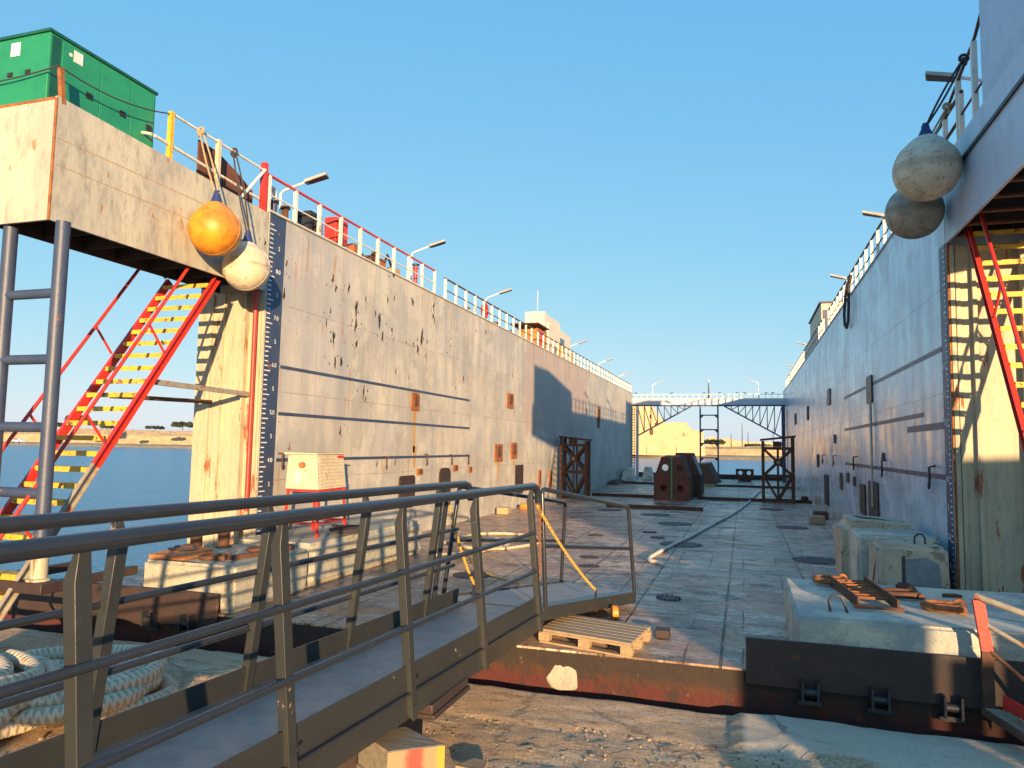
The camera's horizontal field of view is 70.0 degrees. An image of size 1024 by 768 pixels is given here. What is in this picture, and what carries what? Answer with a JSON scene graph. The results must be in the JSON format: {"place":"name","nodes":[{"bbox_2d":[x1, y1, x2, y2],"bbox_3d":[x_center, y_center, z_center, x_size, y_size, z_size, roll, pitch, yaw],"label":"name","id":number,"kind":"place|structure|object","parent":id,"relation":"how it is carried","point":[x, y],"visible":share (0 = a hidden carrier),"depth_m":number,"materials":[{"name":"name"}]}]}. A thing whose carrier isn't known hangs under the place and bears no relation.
{"place":"outdoors","nodes":[
{"label":"outdoors","id":0,"kind":"place"},
{"bbox_2d":[0,445,781,620],"bbox_3d":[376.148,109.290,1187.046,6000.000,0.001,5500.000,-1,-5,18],"label":"water","id":1,"kind":"structure","parent":0,"point":[127,477],"depth_m":55.46,"materials":[{"name":"blue liquid"}]},
{"bbox_2d":[3,428,781,460],"bbox_3d":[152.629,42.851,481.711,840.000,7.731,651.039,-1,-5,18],"label":"shore","id":2,"kind":"structure","parent":0,"point":[152,439],"depth_m":280.90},
{"bbox_2d":[11,438,25,442],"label":"parked car","id":3,"kind":"object","parent":2,"relation":"on","point":[18,440],"visible":0.94,"depth_m":227.44,"materials":[{"name":"white paint"}]},
{"bbox_2d":[100,426,113,428],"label":"tree","id":4,"kind":"object","parent":2,"relation":"on","point":[109,427],"visible":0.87,"depth_m":241.02,"materials":[{"name":"green plant"}]},
{"bbox_2d":[145,425,164,429],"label":"tree","id":5,"kind":"object","parent":2,"relation":"on","point":[155,427],"visible":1,"depth_m":247.75,"materials":[{"name":"green plant"}]},
{"bbox_2d":[170,421,192,430],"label":"tree","id":6,"kind":"object","parent":2,"relation":"on","point":[189,424],"visible":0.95,"depth_m":247.47,"materials":[{"name":"green plant"}]},
{"bbox_2d":[633,406,704,455],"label":"fort","id":7,"kind":"structure","parent":2,"relation":"on","point":[671,438],"depth_m":225.46,"materials":[{"name":"stone"}]},
{"bbox_2d":[706,437,716,446],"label":"distant building","id":8,"kind":"structure","parent":2,"relation":"on","point":[710,445],"depth_m":379.08,"materials":[{"name":"stone"}]},
{"bbox_2d":[704,439,725,446],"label":"tree","id":9,"kind":"object","parent":2,"relation":"on","point":[721,441],"visible":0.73,"depth_m":236.82,"materials":[{"name":"green plant"}]},
{"bbox_2d":[719,438,733,446],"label":"distant building","id":10,"kind":"structure","parent":2,"relation":"on","point":[727,443],"depth_m":378.67,"materials":[{"name":"stone"}]},
{"bbox_2d":[733,441,747,446],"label":"distant building","id":11,"kind":"structure","parent":2,"relation":"on","point":[737,443],"depth_m":378.19,"materials":[{"name":"stone"}]},
{"bbox_2d":[744,443,771,445],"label":"tree","id":12,"kind":"object","parent":2,"relation":"on","point":[755,444],"visible":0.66,"depth_m":236.72,"materials":[{"name":"green plant"}]},
{"bbox_2d":[749,442,772,445],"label":"distant building","id":13,"kind":"structure","parent":2,"relation":"on","point":[769,443],"depth_m":378.50,"materials":[{"name":"stone"}]},
{"bbox_2d":[0,0,982,445],"label":"sky","id":14,"kind":"structure","parent":0,"point":[680,186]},
{"bbox_2d":[0,628,1023,767],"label":"quay","id":15,"kind":"structure","parent":0,"point":[750,738],"depth_m":6.05,"materials":[{"name":"concrete"}]},
{"bbox_2d":[0,649,60,739],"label":"rope coil","id":16,"kind":"object","parent":15,"relation":"on","point":[22,665],"visible":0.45,"depth_m":6.11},
{"bbox_2d":[4,644,177,727],"bbox_3d":[-4.001,2.688,6.558,1.853,0.400,1.605,-1,-5,18],"label":"rope coil","id":17,"kind":"object","parent":15,"relation":"on","point":[125,690],"visible":0.44,"depth_m":6.18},
{"bbox_2d":[0,480,635,767],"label":"gangway","id":18,"kind":"object","parent":15,"relation":"on","point":[346,696],"visible":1,"depth_m":4.09,"materials":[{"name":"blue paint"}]},
{"bbox_2d":[358,727,444,767],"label":"timber block","id":19,"kind":"object","parent":15,"relation":"on","point":[402,747],"depth_m":4.50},
{"bbox_2d":[0,675,830,767],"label":"grit","id":20,"kind":"object","parent":15,"relation":"on","point":[531,749],"visible":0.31,"depth_m":5.86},
{"bbox_2d":[456,758,487,767],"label":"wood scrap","id":21,"kind":"object","parent":15,"relation":"on","point":[475,763],"visible":1,"depth_m":5.40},
{"bbox_2d":[971,593,1023,741],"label":"access ramp","id":22,"kind":"structure","parent":15,"relation":"on","point":[1009,717],"depth_m":6.08,"materials":[{"name":"red paint"}]},
{"bbox_2d":[4,472,1023,745],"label":"dock floor","id":23,"kind":"structure","parent":0,"point":[712,598],"depth_m":8.80,"materials":[{"name":"metal"}]},
{"bbox_2d":[143,545,307,612],"bbox_3d":[-3.716,2.515,9.624,1.388,0.568,1.590,-1,-5,18],"label":"concrete block","id":24,"kind":"object","parent":23,"relation":"on","point":[236,595],"depth_m":8.95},
{"bbox_2d":[149,543,212,559],"bbox_3d":[-4.199,2.137,9.299,0.491,0.125,0.558,-1,-5,24],"label":"wood scrap","id":25,"kind":"object","parent":24,"relation":"on","point":[167,554],"visible":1,"depth_m":9.20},
{"bbox_2d":[168,545,197,551],"bbox_3d":[-4.240,2.149,9.467,0.419,0.116,0.355,-1,-5,18],"label":"rope coil","id":26,"kind":"object","parent":24,"relation":"on","point":[176,547],"visible":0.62,"depth_m":9.34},
{"bbox_2d":[190,536,202,545],"bbox_3d":[-4.197,2.083,9.724,0.240,0.310,0.236,-1,-5,18],"label":"bollard","id":27,"kind":"object","parent":24,"relation":"on","point":[197,541],"visible":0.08,"depth_m":9.66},
{"bbox_2d":[198,551,230,560],"bbox_3d":[-3.747,2.167,9.174,0.351,0.090,0.298,2,-5,-7],"label":"shackle","id":28,"kind":"object","parent":24,"relation":"on","point":[214,556],"visible":0.95,"depth_m":9.06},
{"bbox_2d":[215,532,231,547],"bbox_3d":[-4.031,2.130,10.246,0.240,0.310,0.236,-1,-5,18],"label":"bollard","id":29,"kind":"object","parent":24,"relation":"on","point":[223,540],"visible":0.54,"depth_m":10.18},
{"bbox_2d":[227,551,258,559],"bbox_3d":[-3.347,2.183,9.340,0.070,0.050,0.618,-2,-6,32],"label":"steel bar","id":30,"kind":"object","parent":24,"relation":"on","point":[242,555],"visible":0.64,"depth_m":9.21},
{"bbox_2d":[246,546,259,551],"bbox_3d":[-3.423,2.230,9.898,0.312,0.084,0.364,-3,-6,42],"label":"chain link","id":31,"kind":"object","parent":24,"relation":"on","point":[253,549],"visible":0.53,"depth_m":9.74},
{"bbox_2d":[0,96,632,547],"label":"wing wall","id":32,"kind":"structure","parent":23,"relation":"on","point":[376,374],"depth_m":12.87,"materials":[{"name":"paint"}]},
{"bbox_2d":[0,220,70,582],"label":"column frame","id":33,"kind":"object","parent":32,"relation":"attached to","point":[46,426],"visible":0.91,"depth_m":7.94,"materials":[{"name":"blue paint"}]},
{"bbox_2d":[0,562,137,594],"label":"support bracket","id":34,"kind":"object","parent":33,"relation":"attached to","point":[40,588],"visible":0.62,"depth_m":7.67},
{"bbox_2d":[57,67,65,104],"bbox_3d":[-5.029,-3.325,8.165,0.060,0.406,0.090,-1,-5,18],"label":"stanchion","id":35,"kind":"object","parent":32,"relation":"on","point":[61,81],"visible":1,"depth_m":8.15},
{"bbox_2d":[0,27,158,147],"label":"generator","id":36,"kind":"object","parent":32,"relation":"on","point":[30,52],"visible":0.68,"depth_m":8.54,"materials":[{"name":"green metal"}]},
{"bbox_2d":[61,43,100,117],"bbox_3d":[-5.081,-3.274,8.598,0.027,1.250,0.520,-1,-5,18],"label":"door","id":37,"kind":"structure","parent":36,"relation":"in","point":[78,93],"depth_m":8.64,"materials":[{"name":"green metal"}]},
{"bbox_2d":[0,65,169,113],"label":"cable","id":38,"kind":"object","parent":36,"relation":"attached to","point":[83,82],"visible":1,"depth_m":8.39,"materials":[{"name":"rubber"}]},
{"bbox_2d":[98,66,130,133],"bbox_3d":[-4.932,-3.232,9.068,0.027,1.250,0.450,-1,-5,18],"label":"door","id":39,"kind":"structure","parent":36,"relation":"in","point":[114,112],"depth_m":9.08,"materials":[{"name":"green metal"}]},
{"bbox_2d":[128,84,154,147],"bbox_3d":[-4.804,-3.196,9.472,0.027,1.250,0.380,-1,-5,18],"label":"door","id":40,"kind":"structure","parent":36,"relation":"in","point":[140,119],"depth_m":9.48,"materials":[{"name":"green metal"}]},
{"bbox_2d":[0,266,248,620],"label":"staircase","id":41,"kind":"structure","parent":32,"relation":"attached to","point":[80,487],"depth_m":9.35,"materials":[{"name":"metal"}]},
{"bbox_2d":[141,111,268,211],"bbox_3d":[-4.712,-3.112,10.688,0.959,1.030,2.380,-1,-5,18],"label":"guard rail","id":42,"kind":"object","parent":32,"relation":"on","point":[262,176],"visible":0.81,"depth_m":10.63,"materials":[{"name":"metal"}]},
{"bbox_2d":[187,126,241,255],"bbox_3d":[-4.017,-2.682,9.975,0.688,1.909,0.730,2,-5,-16],"label":"fender","id":43,"kind":"object","parent":42,"relation":"hanging from","point":[214,227],"visible":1,"depth_m":9.70,"materials":[{"name":"orange plastic"}]},
{"bbox_2d":[222,148,270,290],"bbox_3d":[-3.827,-2.448,10.645,0.669,2.218,0.685,2,-5,-15],"label":"fender","id":44,"kind":"object","parent":42,"relation":"hanging from","point":[246,265],"visible":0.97,"depth_m":10.38,"materials":[{"name":"white plastic"}]},
{"bbox_2d":[196,140,252,203],"bbox_3d":[-4.334,-3.087,11.088,0.030,0.759,1.230,-1,-5,18],"label":"windbreak","id":45,"kind":"object","parent":32,"relation":"on","point":[227,170],"visible":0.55,"depth_m":10.99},
{"bbox_2d":[271,186,276,199],"bbox_3d":[-4.026,-3.027,12.240,0.080,0.583,0.244,-1,-5,18],"label":"vent pipe","id":46,"kind":"object","parent":32,"relation":"on","point":[274,191],"visible":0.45,"depth_m":12.29,"materials":[{"name":"metal"}]},
{"bbox_2d":[271,199,278,211],"bbox_3d":[-3.954,-2.903,12.134,0.180,0.320,0.177,-1,-5,18],"label":"bollard","id":47,"kind":"object","parent":32,"relation":"on","point":[274,203],"visible":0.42,"depth_m":12.09,"materials":[{"name":"metal"}]},
{"bbox_2d":[280,205,289,217],"bbox_3d":[-3.859,-2.876,12.433,0.180,0.320,0.177,-1,-5,18],"label":"bollard","id":48,"kind":"object","parent":32,"relation":"on","point":[285,209],"visible":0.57,"depth_m":12.38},
{"bbox_2d":[279,172,328,213],"bbox_3d":[-3.752,-3.221,13.131,0.864,1.128,0.208,1,-5,4],"label":"lamp post","id":49,"kind":"object","parent":32,"relation":"on","point":[316,178],"visible":0.91,"depth_m":13.13,"materials":[{"name":"metal"}]},
{"bbox_2d":[297,210,316,232],"bbox_3d":[-3.725,-2.872,13.354,0.340,0.470,0.460,-1,-5,18],"label":"mast stand","id":50,"kind":"object","parent":32,"relation":"on","point":[306,221],"visible":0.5,"depth_m":13.20,"materials":[{"name":"black metal"}]},
{"bbox_2d":[324,216,347,246],"bbox_3d":[-3.428,-2.880,14.272,0.275,0.650,0.440,-1,-5,18],"label":"fire cabinet","id":51,"kind":"object","parent":32,"relation":"on","point":[330,233],"visible":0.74,"depth_m":14.09,"materials":[{"name":"metal"}]},
{"bbox_2d":[267,173,435,292],"bbox_3d":[-2.918,-2.801,14.946,0.056,0.624,6.740,-1,-5,18],"label":"guard rail","id":52,"kind":"object","parent":32,"relation":"on","point":[319,217],"visible":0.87,"depth_m":13.90,"materials":[{"name":"metal"}]},
{"bbox_2d":[347,243,357,253],"bbox_3d":[-3.191,-2.657,14.608,0.160,0.270,0.160,-1,-5,18],"label":"valve box","id":53,"kind":"object","parent":32,"relation":"on","point":[353,247],"visible":0.51,"depth_m":14.54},
{"bbox_2d":[362,251,391,267],"bbox_3d":[-2.960,-2.663,15.852,0.450,0.499,1.180,-1,-5,18],"label":"winch","id":54,"kind":"object","parent":32,"relation":"on","point":[372,257],"visible":0.34,"depth_m":15.72,"materials":[{"name":"metal"}]},
{"bbox_2d":[387,267,399,274],"bbox_3d":[-2.678,-2.475,16.425,0.240,0.230,0.270,-1,-5,18],"label":"wooden crate","id":55,"kind":"object","parent":32,"relation":"on","point":[397,270],"visible":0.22,"depth_m":16.34,"materials":[{"name":"brown wood"}]},
{"bbox_2d":[412,263,418,282],"bbox_3d":[-2.311,-2.566,17.491,0.188,0.602,0.188,-1,-5,18],"label":"hose stand","id":56,"kind":"object","parent":32,"relation":"on","point":[415,267],"visible":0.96,"depth_m":17.45,"materials":[{"name":"red paint"}]},
{"bbox_2d":[410,240,445,280],"bbox_3d":[-2.111,-2.902,18.316,0.864,1.417,0.208,1,-5,4],"label":"lamp post","id":57,"kind":"object","parent":32,"relation":"on","point":[436,244],"visible":0.94,"depth_m":18.31,"materials":[{"name":"metal"}]},
{"bbox_2d":[444,277,532,341],"bbox_3d":[-0.500,-2.099,22.576,0.056,0.584,8.110,-1,-5,18],"label":"guard rail","id":58,"kind":"object","parent":32,"relation":"on","point":[475,302],"visible":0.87,"depth_m":21.52,"materials":[{"name":"metal"}]},
{"bbox_2d":[481,303,488,317],"bbox_3d":[-0.811,-2.186,21.824,0.105,0.490,0.490,-1,-5,18],"label":"life ring","id":59,"kind":"object","parent":58,"relation":"hanging from","point":[487,310],"visible":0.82,"depth_m":21.86,"materials":[{"name":"red paint"}]},
{"bbox_2d":[485,288,511,302],"bbox_3d":[-0.445,-2.405,23.571,0.864,1.363,0.208,1,-5,4],"label":"lamp post","id":60,"kind":"object","parent":32,"relation":"on","point":[505,291],"visible":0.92,"depth_m":23.58,"materials":[{"name":"metal"}]},
{"bbox_2d":[511,291,570,360],"bbox_3d":[1.399,-2.406,30.882,1.100,2.650,6.100,-1,-5,18],"label":"cabin","id":61,"kind":"object","parent":32,"relation":"on","point":[543,322],"visible":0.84,"depth_m":29.73,"materials":[{"name":"metal"}]},
{"bbox_2d":[539,331,543,346],"bbox_3d":[1.181,-1.671,29.043,0.019,0.830,0.600,-1,-5,18],"label":"door","id":62,"kind":"structure","parent":61,"relation":"in","point":[541,336],"depth_m":28.97,"materials":[{"name":"red paint"}]},
{"bbox_2d":[537,331,630,391],"bbox_3d":[4.516,-0.684,38.405,0.056,0.584,23.640,-1,-5,18],"label":"guard rail","id":63,"kind":"object","parent":32,"relation":"on","point":[580,361],"visible":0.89,"depth_m":34.41,"materials":[{"name":"metal"}]},
{"bbox_2d":[632,409,634,471],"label":"ladder","id":64,"kind":"object","parent":32,"relation":"attached to","point":[634,442],"visible":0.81,"depth_m":49.03,"materials":[{"name":"metal"}]},
{"bbox_2d":[236,518,421,586],"bbox_3d":[-2.898,2.726,12.268,1.393,0.618,3.801,-1,-5,18],"label":"concrete block","id":65,"kind":"object","parent":23,"relation":"on","point":[327,541],"depth_m":11.34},
{"bbox_2d":[284,452,346,537],"bbox_3d":[-3.083,1.714,11.467,0.635,1.272,0.920,-1,-5,18],"label":"control cabinet","id":66,"kind":"object","parent":65,"relation":"on","point":[314,471],"visible":0.89,"depth_m":11.19,"materials":[{"name":"metal"}]},
{"bbox_2d":[328,524,358,533],"bbox_3d":[-2.609,2.290,11.529,0.560,0.147,0.466,-1,-5,18],"label":"rope coil","id":67,"kind":"object","parent":65,"relation":"on","point":[345,529],"visible":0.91,"depth_m":11.36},
{"bbox_2d":[436,532,540,556],"bbox_3d":[-0.477,3.268,14.983,1.876,0.082,3.769,-1,-5,18],"label":"white rope","id":68,"kind":"object","parent":23,"relation":"on","point":[505,547],"visible":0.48,"depth_m":14.80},
{"bbox_2d":[469,535,519,583],"bbox_3d":[-0.608,3.211,14.069,0.560,0.033,6.579,2,-5,-8],"label":"yellow line","id":69,"kind":"object","parent":23,"relation":"on","point":[491,574],"visible":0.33,"depth_m":11.40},
{"bbox_2d":[497,507,510,514],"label":"timber block","id":70,"kind":"object","parent":23,"relation":"on","point":[504,510],"depth_m":21.78,"materials":[{"name":"beige wood"}]},
{"bbox_2d":[519,503,526,509],"bbox_3d":[0.405,3.967,23.731,0.360,0.180,0.351,-1,-5,18],"label":"float","id":71,"kind":"object","parent":23,"relation":"on","point":[523,506],"visible":0.77,"depth_m":23.59,"materials":[{"name":"orange plastic"}]},
{"bbox_2d":[546,665,577,690],"bbox_3d":[0.526,2.932,7.466,0.351,0.286,0.293,-1,-5,18],"label":"stone","id":72,"kind":"object","parent":23,"relation":"on","point":[559,677],"visible":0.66,"depth_m":7.33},
{"bbox_2d":[559,436,591,497],"bbox_3d":[2.534,3.324,29.326,1.200,2.470,0.780,-1,-5,18],"label":"guide frame","id":73,"kind":"object","parent":23,"relation":"on","point":[585,471],"visible":0.87,"depth_m":29.12,"materials":[{"name":"brown metal"}]},
{"bbox_2d":[538,615,651,657],"bbox_3d":[0.886,2.650,7.749,1.134,0.143,0.777,-2,-6,32],"label":"pallet","id":74,"kind":"object","parent":23,"relation":"on","point":[627,638],"visible":0.91,"depth_m":7.58,"materials":[{"name":"brown wood"}]},
{"bbox_2d":[608,479,623,484],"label":"scrap plate","id":75,"kind":"object","parent":23,"relation":"on","point":[615,482],"visible":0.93,"depth_m":40.48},
{"bbox_2d":[621,467,636,481],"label":"concrete block","id":76,"kind":"object","parent":23,"relation":"on","point":[628,473],"depth_m":44.38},
{"bbox_2d":[641,467,653,479],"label":"concrete block","id":77,"kind":"object","parent":23,"relation":"on","point":[648,474],"depth_m":46.68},
{"bbox_2d":[655,626,669,638],"bbox_3d":[1.641,2.709,7.969,0.150,0.089,0.180,-1,-5,18],"label":"timber offcut","id":78,"kind":"object","parent":23,"relation":"on","point":[662,632],"visible":1,"depth_m":7.89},
{"bbox_2d":[654,455,692,500],"bbox_3d":[6.591,3.788,29.773,1.400,1.760,2.030,-1,-5,18],"label":"keel block","id":79,"kind":"object","parent":23,"relation":"on","point":[672,482],"depth_m":28.86,"materials":[{"name":"brown metal"}]},
{"bbox_2d":[675,453,703,496],"bbox_3d":[7.721,3.979,32.361,1.350,1.850,2.800,-1,-5,18],"label":"keel block","id":80,"kind":"object","parent":23,"relation":"on","point":[697,475],"depth_m":31.20,"materials":[{"name":"metal"}]},
{"bbox_2d":[647,490,760,566],"bbox_3d":[7.346,4.194,24.363,0.460,0.070,25.310,-1,-5,23],"label":"mooring rope","id":81,"kind":"object","parent":23,"relation":"on","point":[651,556],"visible":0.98,"depth_m":16.19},
{"bbox_2d":[632,394,785,482],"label":"footbridge","id":82,"kind":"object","parent":23,"relation":"on","point":[687,402],"visible":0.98,"depth_m":48.23,"materials":[{"name":"blue paint"}]},
{"bbox_2d":[699,462,721,486],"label":"keel block","id":83,"kind":"object","parent":23,"relation":"on","point":[711,475],"depth_m":40.12,"materials":[{"name":"concrete"}]},
{"bbox_2d":[736,469,753,481],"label":"keel block","id":84,"kind":"object","parent":23,"relation":"on","point":[747,478],"depth_m":46.77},
{"bbox_2d":[760,435,795,503],"bbox_3d":[10.408,3.325,28.621,1.300,2.620,0.780,-1,-5,18],"label":"guide frame","id":85,"kind":"object","parent":23,"relation":"on","point":[778,463],"visible":1,"depth_m":28.33,"materials":[{"name":"brown metal"}]},
{"bbox_2d":[809,515,825,524],"bbox_3d":[8.598,3.826,20.622,0.400,0.220,0.500,-1,-5,18],"label":"timber block","id":86,"kind":"object","parent":23,"relation":"on","point":[817,519],"depth_m":20.40,"materials":[{"name":"brown wood"}]},
{"bbox_2d":[833,514,914,578],"bbox_3d":[5.637,2.589,11.331,1.113,1.025,1.298,-1,-5,18],"label":"concrete block","id":87,"kind":"object","parent":23,"relation":"on","point":[845,525],"depth_m":11.04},
{"bbox_2d":[849,528,937,579],"bbox_3d":[5.275,2.530,10.146,0.992,0.933,0.932,-1,-5,18],"label":"concrete block","id":88,"kind":"object","parent":23,"relation":"on","point":[860,539],"depth_m":9.93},
{"bbox_2d":[783,44,1023,592],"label":"wing wall","id":89,"kind":"structure","parent":23,"relation":"on","point":[898,404],"depth_m":10.06,"materials":[{"name":"paint"}]},
{"bbox_2d":[786,317,824,386],"bbox_3d":[14.226,-0.982,36.218,0.056,0.644,23.280,-1,-5,18],"label":"guard rail","id":90,"kind":"object","parent":89,"relation":"on","point":[815,337],"visible":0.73,"depth_m":31.27,"materials":[{"name":"metal"}]},
{"bbox_2d":[808,301,842,348],"bbox_3d":[12.541,-2.105,28.913,1.170,1.600,5.117,-1,-5,18],"label":"cabin","id":91,"kind":"object","parent":89,"relation":"on","point":[820,311],"visible":0.27,"depth_m":26.91,"materials":[{"name":"paint"}]},
{"bbox_2d":[823,310,827,329],"bbox_3d":[11.498,-2.311,26.662,0.300,0.800,0.018,-1,-5,18],"label":"door","id":92,"kind":"structure","parent":91,"relation":"in","point":[825,313],"depth_m":26.68,"materials":[{"name":"blue paint"}]},
{"bbox_2d":[830,274,853,280],"bbox_3d":[9.519,-2.602,20.698,0.942,1.113,0.208,-2,-6,32],"label":"lamp post","id":93,"kind":"object","parent":89,"relation":"on","point":[838,276],"visible":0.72,"depth_m":20.81,"materials":[{"name":"metal"}]},
{"bbox_2d":[843,275,852,328],"bbox_3d":[8.551,-2.054,18.609,0.159,1.328,0.919,-1,-5,18],"label":"hose loop","id":94,"kind":"object","parent":89,"relation":"hanging from","point":[847,297],"visible":1,"depth_m":18.35,"materials":[{"name":"rubber"}]},
{"bbox_2d":[862,210,883,217],"bbox_3d":[7.713,-3.086,14.997,0.942,1.063,0.208,-2,-6,32],"label":"lamp post","id":95,"kind":"object","parent":89,"relation":"on","point":[873,214],"visible":0.49,"depth_m":15.12,"materials":[{"name":"metal"}]},
{"bbox_2d":[827,89,964,324],"bbox_3d":[7.966,-2.749,16.462,0.056,0.644,15.280,-1,-5,18],"label":"guard rail","id":96,"kind":"object","parent":89,"relation":"on","point":[961,118],"visible":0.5,"depth_m":15.01,"materials":[{"name":"metal"}]},
{"bbox_2d":[925,71,981,81],"bbox_3d":[6.029,-3.637,9.684,0.942,1.213,0.208,-2,-6,32],"label":"lamp post","id":97,"kind":"object","parent":89,"relation":"on","point":[937,76],"visible":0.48,"depth_m":9.83,"materials":[{"name":"metal"}]},
{"bbox_2d":[946,15,981,139],"bbox_3d":[5.644,-3.661,9.143,0.060,1.217,1.664,-1,-5,18],"label":"guard rail","id":98,"kind":"object","parent":89,"relation":"on","point":[975,85],"visible":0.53,"depth_m":8.71,"materials":[{"name":"metal"}]},
{"bbox_2d":[884,102,951,238],"bbox_3d":[5.431,-2.852,9.902,0.720,1.801,0.720,2,-5,-13],"label":"fender","id":99,"kind":"object","parent":98,"relation":"hanging from","point":[906,218],"visible":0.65,"depth_m":9.65,"materials":[{"name":"grey plastic"}]},
{"bbox_2d":[892,53,969,201],"bbox_3d":[5.164,-3.173,9.136,0.767,1.798,0.767,2,-5,-17],"label":"fender","id":100,"kind":"object","parent":98,"relation":"hanging from","point":[928,165],"visible":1,"depth_m":8.87,"materials":[{"name":"white plastic"}]},
{"bbox_2d":[979,0,1023,101],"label":"deckhouse","id":101,"kind":"object","parent":89,"relation":"on","point":[1001,32],"visible":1,"depth_m":7.76,"materials":[{"name":"blue paint"}]},
{"bbox_2d":[784,578,1023,661],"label":"concrete block","id":102,"kind":"object","parent":23,"relation":"on","point":[815,612],"depth_m":6.71,"materials":[{"name":"concrete"}]},
{"bbox_2d":[812,573,850,584],"bbox_3d":[3.644,2.235,8.359,0.401,0.105,0.345,-1,-5,18],"label":"shackle","id":103,"kind":"object","parent":102,"relation":"on","point":[822,579],"visible":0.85,"depth_m":8.28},
{"bbox_2d":[828,575,903,611],"bbox_3d":[3.679,2.178,7.677,0.441,0.100,1.411,0,-5,14],"label":"ladder grate","id":104,"kind":"object","parent":102,"relation":"on","point":[853,592],"visible":0.94,"depth_m":7.50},
{"bbox_2d":[895,556,911,588],"bbox_3d":[4.397,2.115,8.209,0.180,0.360,0.177,-1,-5,18],"label":"round pin","id":105,"kind":"object","parent":102,"relation":"on","point":[903,584],"visible":0.82,"depth_m":8.19,"materials":[{"name":"metal"}]},
{"bbox_2d":[883,586,924,599],"bbox_3d":[4.101,2.211,7.745,0.419,0.105,0.360,-1,-5,18],"label":"shackle","id":106,"kind":"object","parent":102,"relation":"on","point":[910,592],"visible":0.68,"depth_m":7.60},
{"bbox_2d":[920,598,966,614],"bbox_3d":[4.179,2.150,7.079,0.406,0.126,0.323,-1,-5,26],"label":"chain link","id":107,"kind":"object","parent":102,"relation":"on","point":[957,606],"visible":1,"depth_m":6.99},
{"bbox_2d":[942,593,962,596],"bbox_3d":[4.681,2.257,7.818,0.206,0.020,0.107,1,-5,4],"label":"scrap plate","id":108,"kind":"object","parent":102,"relation":"on","point":[950,595],"visible":1,"depth_m":7.77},
{"bbox_2d":[868,533,949,588],"bbox_3d":[5.033,2.406,9.299,0.829,1.029,0.850,-1,-5,18],"label":"concrete block","id":109,"kind":"object","parent":23,"relation":"on","point":[927,564],"depth_m":8.97,"materials":[{"name":"concrete"}]},
{"bbox_2d":[964,213,1023,451],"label":"staircase","id":110,"kind":"structure","parent":23,"relation":"on","point":[1017,405],"depth_m":8.39,"materials":[{"name":"metal"}]},
{"bbox_2d":[813,510,828,519],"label":"timber block","id":111,"kind":"object","parent":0,"point":[825,514],"depth_m":21.93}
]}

